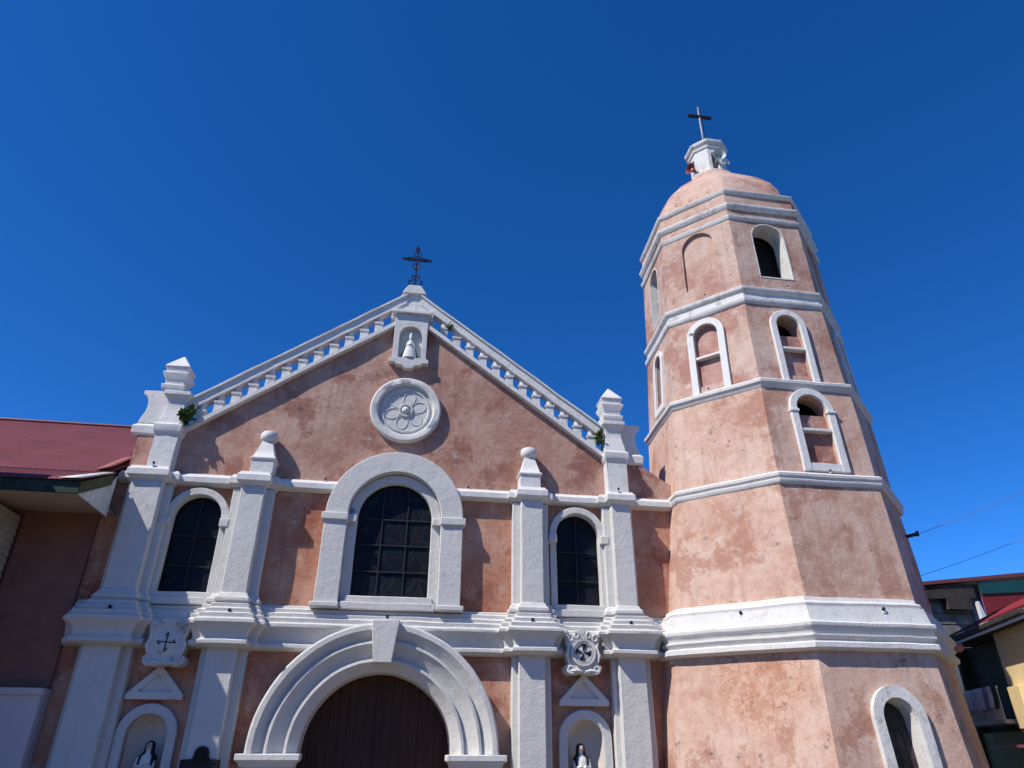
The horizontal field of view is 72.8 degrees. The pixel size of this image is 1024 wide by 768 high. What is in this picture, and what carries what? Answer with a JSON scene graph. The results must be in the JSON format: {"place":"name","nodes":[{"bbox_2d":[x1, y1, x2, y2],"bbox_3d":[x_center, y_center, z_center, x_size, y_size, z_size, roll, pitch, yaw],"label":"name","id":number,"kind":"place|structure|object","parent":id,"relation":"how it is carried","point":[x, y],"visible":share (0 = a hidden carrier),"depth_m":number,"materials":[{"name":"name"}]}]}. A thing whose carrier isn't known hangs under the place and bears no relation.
{"place":"outdoors","nodes":[
{"label":"outdoors","id":0,"kind":"place"},
{"bbox_2d":[0,0,1023,615],"label":"sky","id":1,"kind":"structure","parent":0,"point":[225,187],"materials":[{"name":"blue"}]},
{"bbox_2d":[922,572,1023,712],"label":"grey house","id":2,"kind":"structure","parent":0,"point":[956,604],"depth_m":29.04,"materials":[{"name":"concrete"}]},
{"label":"ground","id":3,"kind":"structure","parent":0,"visible":0},
{"bbox_2d":[0,417,136,767],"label":"annex building","id":4,"kind":"structure","parent":3,"relation":"on","point":[57,483],"depth_m":15.84,"materials":[{"name":"brown paint"}]},
{"bbox_2d":[29,285,671,767],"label":"church","id":5,"kind":"structure","parent":3,"relation":"on","point":[461,517],"depth_m":16.90,"materials":[{"name":"pink paint"}]},
{"bbox_2d":[132,740,156,767],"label":"saint statue","id":6,"kind":"object","parent":5,"relation":"in","point":[147,758],"visible":1,"depth_m":14.67,"materials":[{"name":"white stone"}]},
{"bbox_2d":[176,403,196,424],"bbox_3d":[-8.414,0.764,18.037,0.519,0.595,0.511,4,-28,-7],"label":"weed plant","id":7,"kind":"object","parent":5,"relation":"on","point":[186,416],"visible":1,"depth_m":17.93,"materials":[{"name":"green plant"}]},
{"bbox_2d":[147,488,228,605],"bbox_3d":[-7.731,3.886,16.759,1.591,2.815,0.451,4,-28,-7],"label":"window","id":8,"kind":"structure","parent":5,"relation":"in","point":[196,521],"depth_m":16.83,"materials":[{"name":"black glass"}]},
{"bbox_2d":[179,746,220,767],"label":"historical plaque","id":9,"kind":"object","parent":5,"relation":"attached to","point":[200,759],"visible":1,"depth_m":14.36,"materials":[{"name":"brown metal"}]},
{"bbox_2d":[296,675,449,767],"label":"door","id":10,"kind":"structure","parent":5,"relation":"in","point":[378,721],"depth_m":16.10,"materials":[{"name":"brown wood"}]},
{"bbox_2d":[309,452,465,612],"bbox_3d":[-2.983,3.670,17.595,3.638,4.037,0.492,4,-28,-7],"label":"window","id":11,"kind":"structure","parent":5,"relation":"in","point":[394,524],"depth_m":17.48,"materials":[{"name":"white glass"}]},
{"bbox_2d":[401,333,417,357],"bbox_3d":[-2.942,-1.119,20.104,0.530,0.840,0.204,4,-28,-7],"label":"madonna statue","id":12,"kind":"object","parent":5,"relation":"on","point":[409,351],"visible":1,"depth_m":19.98,"materials":[{"name":"white stone"}]},
{"bbox_2d":[402,246,432,285],"bbox_3d":[-2.997,-3.609,21.803,0.960,1.810,0.044,4,-28,-7],"label":"iron cross","id":13,"kind":"object","parent":5,"relation":"on","point":[418,249],"visible":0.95,"depth_m":21.92,"materials":[{"name":"black metal"}]},
{"bbox_2d":[548,507,607,617],"bbox_3d":[1.700,4.592,17.987,1.590,2.822,0.452,4,-28,-7],"label":"window","id":14,"kind":"structure","parent":5,"relation":"in","point":[576,540],"depth_m":18.06,"materials":[{"name":"black glass"}]},
{"bbox_2d":[573,743,590,767],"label":"saint statue","id":15,"kind":"object","parent":5,"relation":"in","point":[581,759],"visible":1,"depth_m":15.89,"materials":[{"name":"white stone"}]},
{"bbox_2d":[593,428,604,446],"bbox_3d":[2.466,1.512,19.623,0.346,0.594,0.401,4,-28,-7],"label":"weed plant","id":16,"kind":"object","parent":5,"relation":"on","point":[599,440],"visible":1,"depth_m":19.58,"materials":[{"name":"green plant"}]},
{"bbox_2d":[639,138,989,767],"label":"bell tower","id":17,"kind":"structure","parent":3,"relation":"on","point":[793,550],"depth_m":17.19,"materials":[{"name":"pink paint"}]},
{"bbox_2d":[653,351,665,419],"bbox_3d":[4.691,-0.020,21.692,0.456,2.168,0.900,4,-28,-7],"label":"window","id":18,"kind":"structure","parent":17,"relation":"in","point":[659,355],"depth_m":21.56,"materials":[{"name":"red paint"}]},
{"bbox_2d":[686,163,695,173],"bbox_3d":[6.950,-8.050,26.318,0.609,0.443,0.443,17,-32,-28],"label":"loudspeaker","id":19,"kind":"object","parent":17,"relation":"attached to","point":[690,168],"visible":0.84,"depth_m":26.27,"materials":[{"name":"red paint"}]},
{"bbox_2d":[687,107,710,139],"bbox_3d":[7.551,-10.135,27.665,0.972,2.498,0.084,4,-28,-7],"label":"metal cross","id":20,"kind":"object","parent":17,"relation":"on","point":[699,116],"visible":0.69,"depth_m":27.93,"materials":[{"name":"grey metal"}]},
{"bbox_2d":[687,318,731,395],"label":"window","id":21,"kind":"structure","parent":17,"relation":"in","point":[712,358],"depth_m":20.10,"materials":[{"name":"white paint"}]},
{"bbox_2d":[713,149,725,167],"bbox_3d":[7.648,-8.374,26.025,0.484,0.489,0.702,4,-28,-7],"label":"loudspeaker","id":22,"kind":"object","parent":17,"relation":"attached to","point":[718,154],"visible":0.97,"depth_m":25.86,"materials":[{"name":"white metal"}]},
{"bbox_2d":[769,310,820,381],"bbox_3d":[7.865,-1.014,19.603,1.085,2.452,0.486,4,-28,-7],"label":"window","id":23,"kind":"structure","parent":17,"relation":"in","point":[789,351],"depth_m":19.46,"materials":[{"name":"white paint"}]},
{"bbox_2d":[788,389,850,473],"bbox_3d":[7.925,1.250,18.218,1.295,2.444,0.480,4,-28,-7],"label":"window","id":24,"kind":"structure","parent":17,"relation":"in","point":[812,434],"depth_m":18.05,"materials":[{"name":"white paint"}]},
{"bbox_2d":[832,330,861,400],"bbox_3d":[9.863,-0.496,20.575,0.995,2.474,0.998,4,-28,-7],"label":"window","id":25,"kind":"structure","parent":17,"relation":"in","point":[843,357],"depth_m":20.51,"materials":[{"name":"red paint"}]},
{"bbox_2d":[870,685,942,767],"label":"window frame","id":26,"kind":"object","parent":17,"relation":"in","point":[902,743],"depth_m":14.35,"materials":[{"name":"white concrete"}]},
{"bbox_2d":[906,531,919,537],"bbox_3d":[10.768,4.054,18.683,0.335,0.184,0.097,-5,-28,10],"label":"power bracket","id":27,"kind":"object","parent":17,"relation":"attached to","point":[916,533],"visible":1,"depth_m":18.64,"materials":[{"name":"black metal"}]},
{"bbox_2d":[919,491,1022,533],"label":"power wire","id":28,"kind":"object","parent":27,"relation":"attached to","point":[970,514],"visible":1,"depth_m":20.38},
{"bbox_2d":[920,539,1021,575],"bbox_3d":[16.589,5.550,23.835,9.424,3.214,0.015,6,-28,-11],"label":"power wire","id":29,"kind":"object","parent":17,"relation":"attached to","point":[973,557],"visible":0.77,"depth_m":23.40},
{"bbox_2d":[949,598,1023,767],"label":"yellow house","id":30,"kind":"structure","parent":3,"relation":"on","point":[993,655],"depth_m":18.41,"materials":[{"name":"paint"}]},
{"bbox_2d":[954,643,963,651],"bbox_3d":[11.812,7.011,18.478,0.331,0.274,0.248,14,-31,-24],"label":"drain pipe","id":31,"kind":"object","parent":30,"relation":"attached to","point":[959,647],"visible":0.5,"depth_m":18.38,"materials":[{"name":"pink paint"}]},
{"bbox_2d":[966,691,973,710],"bbox_3d":[12.508,8.664,18.993,0.060,0.503,0.290,-5,-28,11],"label":"laundry","id":32,"kind":"object","parent":30,"relation":"hanging from","point":[969,700],"visible":1,"depth_m":18.97,"materials":[{"name":"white fabric"}]},
{"bbox_2d":[970,690,977,711],"bbox_3d":[12.444,8.544,18.726,0.063,0.542,0.289,-5,-28,9],"label":"laundry","id":33,"kind":"object","parent":30,"relation":"hanging from","point":[975,707],"visible":1,"depth_m":18.70,"materials":[{"name":"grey fabric"}]},
{"bbox_2d":[974,689,983,712],"bbox_3d":[12.377,8.420,18.451,0.063,0.581,0.286,-5,-28,10],"label":"laundry","id":34,"kind":"object","parent":30,"relation":"hanging from","point":[980,710],"visible":1,"depth_m":18.44,"materials":[{"name":"grey fabric"}]},
{"bbox_2d":[978,688,986,709],"bbox_3d":[12.318,8.262,18.217,0.060,0.522,0.287,-6,-28,11],"label":"laundry","id":35,"kind":"object","parent":30,"relation":"hanging from","point":[983,705],"visible":1,"depth_m":18.23,"materials":[{"name":"purple fabric"}]},
{"bbox_2d":[981,687,991,710],"bbox_3d":[12.258,8.153,17.969,0.064,0.562,0.288,-6,-28,11],"label":"laundry","id":36,"kind":"object","parent":30,"relation":"hanging from","point":[986,701],"visible":1,"depth_m":17.97,"materials":[{"name":"purple fabric"}]},
{"bbox_2d":[985,686,994,707],"bbox_3d":[12.200,8.001,17.745,0.064,0.504,0.287,-5,-28,11],"label":"laundry","id":37,"kind":"object","parent":30,"relation":"hanging from","point":[990,697],"visible":1,"depth_m":17.70,"materials":[{"name":"beige fabric"}]},
{"bbox_2d":[990,685,999,708],"bbox_3d":[12.136,7.879,17.474,0.062,0.542,0.292,-6,-28,11],"label":"laundry","id":38,"kind":"object","parent":30,"relation":"hanging from","point":[995,697],"visible":1,"depth_m":17.43,"materials":[{"name":"black fabric"}]},
{"bbox_2d":[995,644,1008,686],"bbox_3d":[12.943,7.354,18.219,0.032,1.053,0.608,-5,-28,11],"label":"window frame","id":39,"kind":"structure","parent":30,"relation":"in","point":[995,644],"depth_m":18.39,"materials":[{"name":"wood"}]}
]}

